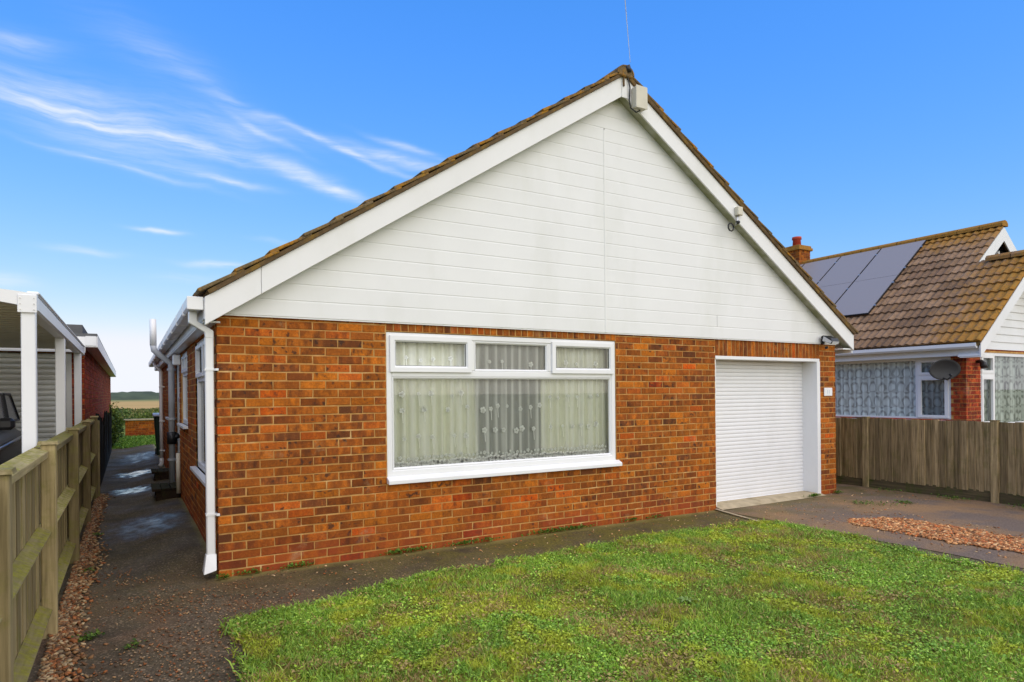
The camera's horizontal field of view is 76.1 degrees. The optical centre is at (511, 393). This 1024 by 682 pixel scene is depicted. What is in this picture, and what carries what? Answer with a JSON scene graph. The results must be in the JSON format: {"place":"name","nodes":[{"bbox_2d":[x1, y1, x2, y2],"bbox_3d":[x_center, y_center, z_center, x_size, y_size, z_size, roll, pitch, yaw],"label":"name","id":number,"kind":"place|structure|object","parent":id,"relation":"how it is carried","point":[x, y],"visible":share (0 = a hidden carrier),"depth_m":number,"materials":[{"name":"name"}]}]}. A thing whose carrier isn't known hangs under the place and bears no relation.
{"place":"outdoors","nodes":[
{"label":"outdoors","id":0,"kind":"place"},
{"bbox_2d":[112,434,155,448],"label":"back grass","id":1,"kind":"structure","parent":0,"point":[122,442],"depth_m":21.76,"materials":[{"name":"green plant"}]},
{"bbox_2d":[111,391,158,399],"bbox_3d":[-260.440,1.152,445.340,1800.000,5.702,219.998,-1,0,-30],"label":"wooded ridge","id":2,"kind":"structure","parent":0,"point":[141,395],"depth_m":381.91,"materials":[{"name":"green plant"}]},
{"bbox_2d":[58,444,216,600],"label":"side path","id":3,"kind":"structure","parent":0,"point":[146,532],"depth_m":6.97,"materials":[{"name":"concrete"}]},
{"bbox_2d":[34,493,116,681],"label":"shingle","id":4,"kind":"object","parent":3,"relation":"on","point":[57,654],"visible":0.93,"depth_m":4.50,"materials":[{"name":"brown gravel"}]},
{"bbox_2d":[151,468,168,480],"bbox_3d":[-6.154,1.421,11.457,0.290,0.175,0.600,-1,0,-30],"label":"timber step","id":5,"kind":"object","parent":3,"relation":"on","point":[161,473],"visible":0.87,"depth_m":11.22,"materials":[{"name":"brown wood"}]},
{"bbox_2d":[151,482,180,500],"bbox_3d":[-4.991,1.410,9.415,0.350,0.175,0.700,-1,0,-30],"label":"timber step","id":6,"kind":"object","parent":3,"relation":"on","point":[163,491],"visible":0.87,"depth_m":9.15,"materials":[{"name":"brown wood"}]},
{"bbox_2d":[0,0,1023,392],"label":"sky","id":7,"kind":"structure","parent":0,"point":[152,151],"materials":[{"name":"blue"}]},
{"bbox_2d":[27,510,1023,681],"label":"front path","id":8,"kind":"structure","parent":0,"point":[125,630],"depth_m":4.91,"materials":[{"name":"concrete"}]},
{"bbox_2d":[68,490,928,681],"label":"loose grit","id":9,"kind":"object","parent":8,"relation":"on","point":[157,650],"visible":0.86,"depth_m":4.55,"materials":[{"name":"brown gravel"}]},
{"bbox_2d":[716,509,757,520],"bbox_3d":[2.744,1.469,7.860,0.044,0.001,1.028,-1,0,-16],"label":"path joint","id":10,"kind":"object","parent":8,"relation":"on","point":[736,514],"visible":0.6,"depth_m":7.95,"materials":[{"name":"concrete"}]},
{"bbox_2d":[97,400,1023,595],"bbox_3d":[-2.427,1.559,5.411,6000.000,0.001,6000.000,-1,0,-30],"label":"ground","id":11,"kind":"structure","parent":0,"point":[136,404],"depth_m":122.19,"materials":[{"name":"beige soil"}]},
{"bbox_2d":[0,393,21,464],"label":"parked car","id":12,"kind":"object","parent":11,"relation":"on","point":[10,441],"visible":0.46,"depth_m":7.40,"materials":[{"name":"grey paint"}]},
{"bbox_2d":[0,289,84,452],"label":"carport","id":13,"kind":"object","parent":11,"relation":"on","point":[31,322],"visible":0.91,"depth_m":5.38,"materials":[{"name":"white plastic"}]},
{"bbox_2d":[0,416,98,681],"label":"timber fence","id":14,"kind":"object","parent":11,"relation":"on","point":[48,493],"visible":0.98,"depth_m":3.98,"materials":[{"name":"brown wood"}]},
{"bbox_2d":[0,324,115,441],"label":"brick outbuilding","id":15,"kind":"structure","parent":11,"relation":"on","point":[98,371],"depth_m":9.49,"materials":[{"name":"red brick"}]},
{"bbox_2d":[0,353,66,441],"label":"roller door","id":16,"kind":"structure","parent":15,"relation":"in","point":[10,363],"depth_m":9.35,"materials":[{"name":"white metal"}]},
{"bbox_2d":[91,407,111,496],"bbox_3d":[-8.702,0.983,13.997,0.110,1.307,9.876,-1,0,-30],"label":"dark fence","id":17,"kind":"object","parent":11,"relation":"on","point":[104,439],"visible":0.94,"depth_m":12.34,"materials":[{"name":"black wood"}]},
{"bbox_2d":[108,410,123,444],"bbox_3d":[-12.218,1.073,19.830,0.799,1.147,1.736,-1,0,-30],"label":"shrub","id":18,"kind":"object","parent":11,"relation":"on","point":[117,429],"visible":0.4,"depth_m":19.69,"materials":[{"name":"green plant"}]},
{"bbox_2d":[109,400,126,428],"bbox_3d":[-13.835,0.876,21.944,1.631,1.568,1.607,-1,0,-30],"label":"shrub","id":19,"kind":"object","parent":11,"relation":"on","point":[115,412],"visible":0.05,"depth_m":22.14,"materials":[{"name":"green plant"}]},
{"bbox_2d":[111,405,137,423],"bbox_3d":[-19.316,1.078,30.436,3.444,1.279,2.536,-1,0,-30],"label":"shrub","id":20,"kind":"object","parent":11,"relation":"on","point":[130,413],"visible":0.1,"depth_m":30.75,"materials":[{"name":"green plant"}]},
{"bbox_2d":[114,407,158,425],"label":"scrub","id":21,"kind":"object","parent":11,"relation":"on","point":[137,411],"visible":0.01,"depth_m":53.30,"materials":[{"name":"green plant"}]},
{"bbox_2d":[124,418,154,435],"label":"garden wall","id":22,"kind":"structure","parent":11,"relation":"on","point":[136,427],"depth_m":25.36,"materials":[{"name":"brick"}]},
{"bbox_2d":[133,409,158,418],"bbox_3d":[-15.782,1.165,29.465,2.112,1.038,2.236,-1,0,6],"label":"shrub","id":23,"kind":"object","parent":11,"relation":"on","point":[139,416],"visible":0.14,"depth_m":28.92,"materials":[{"name":"green plant"}]},
{"bbox_2d":[152,413,159,454],"bbox_3d":[-8.574,1.013,16.200,0.580,1.084,0.688,-1,0,-30],"label":"wheelie bin","id":24,"kind":"object","parent":11,"relation":"on","point":[156,428],"visible":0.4,"depth_m":15.88,"materials":[{"name":"plastic"}]},
{"bbox_2d":[148,64,858,577],"bbox_3d":[-1.839,-1.057,12.574,9.016,5.262,12.142,-1,0,-30],"label":"bungalow","id":25,"kind":"object","parent":11,"relation":"on","point":[598,214],"visible":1,"depth_m":7.01,"materials":[{"name":"brick"}]},
{"bbox_2d":[177,365,179,452],"bbox_3d":[-4.946,0.472,9.794,0.065,1.960,0.800,-1,0,-30],"label":"drainpipe","id":26,"kind":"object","parent":25,"relation":"in","point":[178,404],"depth_m":10.08,"materials":[{"name":"white plastic"}]},
{"bbox_2d":[177,351,187,428],"bbox_3d":[-4.308,-0.056,8.623,0.140,0.995,1.190,-1,0,-30],"label":"side window","id":27,"kind":"structure","parent":25,"relation":"in","point":[184,362],"depth_m":8.91,"materials":[{"name":"white plastic"}]},
{"bbox_2d":[190,338,204,485],"bbox_3d":[-3.060,0.132,6.497,0.140,1.395,1.720,-1,0,-30],"label":"side window","id":28,"kind":"structure","parent":25,"relation":"in","point":[199,349],"depth_m":7.02,"materials":[{"name":"white plastic"}]},
{"bbox_2d":[396,342,475,466],"bbox_3d":[-0.832,0.089,6.534,1.110,1.410,0.060,-1,0,-30],"label":"curtain","id":29,"kind":"object","parent":25,"relation":"hanging from","point":[446,398],"visible":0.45,"depth_m":6.58,"materials":[{"name":"white fabric"}]},
{"bbox_2d":[394,342,607,467],"bbox_3d":[-0.039,0.082,6.938,2.813,1.390,0.031,-1,0,-30],"label":"net curtain","id":30,"kind":"object","parent":25,"relation":"hanging from","point":[423,435],"visible":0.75,"depth_m":6.81,"materials":[{"name":"white fabric"}]},
{"bbox_2d":[386,332,621,484],"bbox_3d":[0.020,0.124,6.866,2.800,1.434,0.142,-1,0,-30],"label":"window","id":31,"kind":"structure","parent":25,"relation":"in","point":[427,473],"depth_m":6.72,"materials":[{"name":"white plastic"}]},
{"bbox_2d":[540,346,606,456],"bbox_3d":[0.750,0.075,7.462,1.000,1.410,0.060,-1,0,-30],"label":"curtain","id":32,"kind":"object","parent":25,"relation":"hanging from","point":[562,439],"visible":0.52,"depth_m":7.43,"materials":[{"name":"white fabric"}]},
{"bbox_2d":[623,64,647,112],"bbox_3d":[1.397,-3.469,7.448,0.302,0.521,0.098,-1,0,-30],"label":"junction box","id":33,"kind":"object","parent":25,"relation":"attached to","point":[639,99],"visible":1,"depth_m":7.43,"materials":[{"name":"beige paint"}]},
{"bbox_2d":[625,0,629,56],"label":"telephone wire","id":34,"kind":"object","parent":33,"relation":"attached to","point":[627,27],"visible":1,"depth_m":5.23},
{"bbox_2d":[728,206,742,231],"bbox_3d":[2.832,-2.215,8.293,0.242,0.329,0.071,-1,0,-30],"label":"bracket light","id":35,"kind":"object","parent":25,"relation":"attached to","point":[738,211],"visible":1,"depth_m":8.30,"materials":[{"name":"beige paint"}]},
{"bbox_2d":[716,360,803,501],"bbox_3d":[3.377,0.481,9.123,2.045,1.954,0.078,-1,0,-30],"label":"garage door","id":36,"kind":"structure","parent":25,"relation":"in","point":[759,436],"depth_m":9.12,"materials":[{"name":"white metal"}]},
{"bbox_2d":[824,388,831,395],"bbox_3d":[4.611,-0.026,9.536,0.190,0.120,0.016,-1,0,-30],"label":"number plaque","id":37,"kind":"object","parent":25,"relation":"attached to","point":[827,391],"visible":1,"depth_m":9.52,"materials":[{"name":"white plastic"}]},
{"bbox_2d":[821,335,838,348],"bbox_3d":[4.530,-0.736,9.366,0.170,0.195,0.237,-1,0,-30],"label":"floodlight","id":38,"kind":"object","parent":25,"relation":"attached to","point":[830,339],"visible":1,"depth_m":9.30,"materials":[{"name":"black plastic"}]},
{"bbox_2d":[217,518,1023,681],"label":"lawn","id":39,"kind":"structure","parent":0,"point":[686,613],"depth_m":4.16,"materials":[{"name":"plant"}]},
{"bbox_2d":[677,596,697,602],"bbox_3d":[1.242,1.465,4.645,0.133,0.027,0.126,-1,0,-20],"label":"plantain weed","id":40,"kind":"object","parent":39,"relation":"on","point":[683,599],"visible":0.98,"depth_m":4.65,"materials":[{"name":"green plant"}]},
{"bbox_2d":[720,483,1023,567],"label":"driveway","id":41,"kind":"structure","parent":0,"point":[935,509],"depth_m":7.94,"materials":[{"name":"grey concrete"}]},
{"bbox_2d":[71,487,1023,648],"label":"weeds","id":42,"kind":"object","parent":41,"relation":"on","point":[226,576],"visible":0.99,"depth_m":6.47,"materials":[{"name":"green plant"}]},
{"bbox_2d":[716,491,825,509],"bbox_3d":[3.503,1.448,8.973,2.127,0.037,0.336,-1,0,-30],"label":"garage threshold","id":43,"kind":"object","parent":41,"relation":"on","point":[750,501],"visible":0.79,"depth_m":8.88,"materials":[{"name":"concrete"}]},
{"bbox_2d":[812,510,1023,557],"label":"drive gravel","id":44,"kind":"structure","parent":41,"relation":"on","point":[981,538],"depth_m":6.81,"materials":[{"name":"beige gravel"}]},
{"label":"neighbour drive","id":45,"kind":"structure","parent":0,"visible":0},
{"bbox_2d":[785,220,1023,422],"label":"neighbour bungalow","id":46,"kind":"object","parent":45,"relation":"on","point":[957,296],"visible":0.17,"depth_m":12.99,"materials":[{"name":"brown tile"}]},
{"bbox_2d":[802,257,840,283],"bbox_3d":[7.892,-3.124,17.342,1.500,0.046,1.080,-43,20,-23],"label":"solar panel","id":47,"kind":"object","parent":46,"relation":"attached to","point":[816,271],"visible":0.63,"depth_m":17.28,"materials":[{"name":"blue glass"}]},
{"bbox_2d":[820,282,852,303],"bbox_3d":[7.421,-2.192,15.821,1.500,0.046,1.080,-43,20,-23],"label":"solar panel","id":48,"kind":"object","parent":46,"relation":"attached to","point":[834,294],"visible":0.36,"depth_m":15.74,"materials":[{"name":"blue glass"}]},
{"bbox_2d":[817,249,880,286],"bbox_3d":[8.433,-3.129,16.419,1.500,0.046,1.080,-43,20,-23],"label":"solar panel","id":49,"kind":"object","parent":46,"relation":"attached to","point":[847,269],"visible":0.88,"depth_m":16.38,"materials":[{"name":"grey glass"}]},
{"bbox_2d":[835,275,898,316],"bbox_3d":[7.963,-2.197,14.898,1.500,0.046,1.080,-43,20,-23],"label":"solar panel","id":50,"kind":"object","parent":46,"relation":"attached to","point":[862,297],"visible":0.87,"depth_m":14.81,"materials":[{"name":"grey glass"}]},
{"bbox_2d":[835,361,944,416],"bbox_3d":[7.007,-0.093,14.216,0.024,1.170,4.730,-1,0,-30],"label":"lace curtain","id":51,"kind":"object","parent":46,"relation":"hanging from","point":[900,389],"visible":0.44,"depth_m":13.26,"materials":[{"name":"white fabric"}]},
{"bbox_2d":[854,240,926,281],"bbox_3d":[8.975,-3.134,15.496,1.500,0.046,1.080,-43,20,-23],"label":"solar panel","id":52,"kind":"object","parent":46,"relation":"attached to","point":[891,261],"visible":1,"depth_m":15.45,"materials":[{"name":"grey glass"}]},
{"bbox_2d":[835,357,950,420],"bbox_3d":[6.940,-0.070,14.153,0.130,1.235,4.810,-1,0,-30],"label":"side window","id":53,"kind":"structure","parent":46,"relation":"in","point":[919,376],"depth_m":12.57,"materials":[{"name":"white plastic"}]},
{"bbox_2d":[929,359,960,379],"bbox_3d":[7.881,-0.434,11.870,0.553,0.390,0.294,-1,0,-27],"label":"satellite dish","id":54,"kind":"object","parent":46,"relation":"attached to","point":[945,369],"visible":1,"depth_m":11.91,"materials":[{"name":"grey metal"}]},
{"bbox_2d":[976,360,987,368],"bbox_3d":[8.606,-0.538,11.972,0.132,0.172,0.183,-1,0,-30],"label":"wall lamp","id":55,"kind":"object","parent":46,"relation":"attached to","point":[983,364],"visible":1,"depth_m":11.93,"materials":[{"name":"black plastic"}]},
{"bbox_2d":[980,352,1023,422],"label":"front window","id":56,"kind":"structure","parent":46,"relation":"in","point":[995,354],"depth_m":12.46,"materials":[{"name":"white plastic"}]},
{"bbox_2d":[984,356,1023,421],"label":"lace curtain","id":57,"kind":"object","parent":46,"relation":"hanging from","point":[1000,394],"visible":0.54,"depth_m":12.90,"materials":[{"name":"white fabric"}]},
{"bbox_2d":[835,417,1023,505],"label":"board fence","id":58,"kind":"object","parent":45,"relation":"on","point":[978,460],"visible":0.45,"depth_m":9.31,"materials":[{"name":"brown wood"}]}
]}

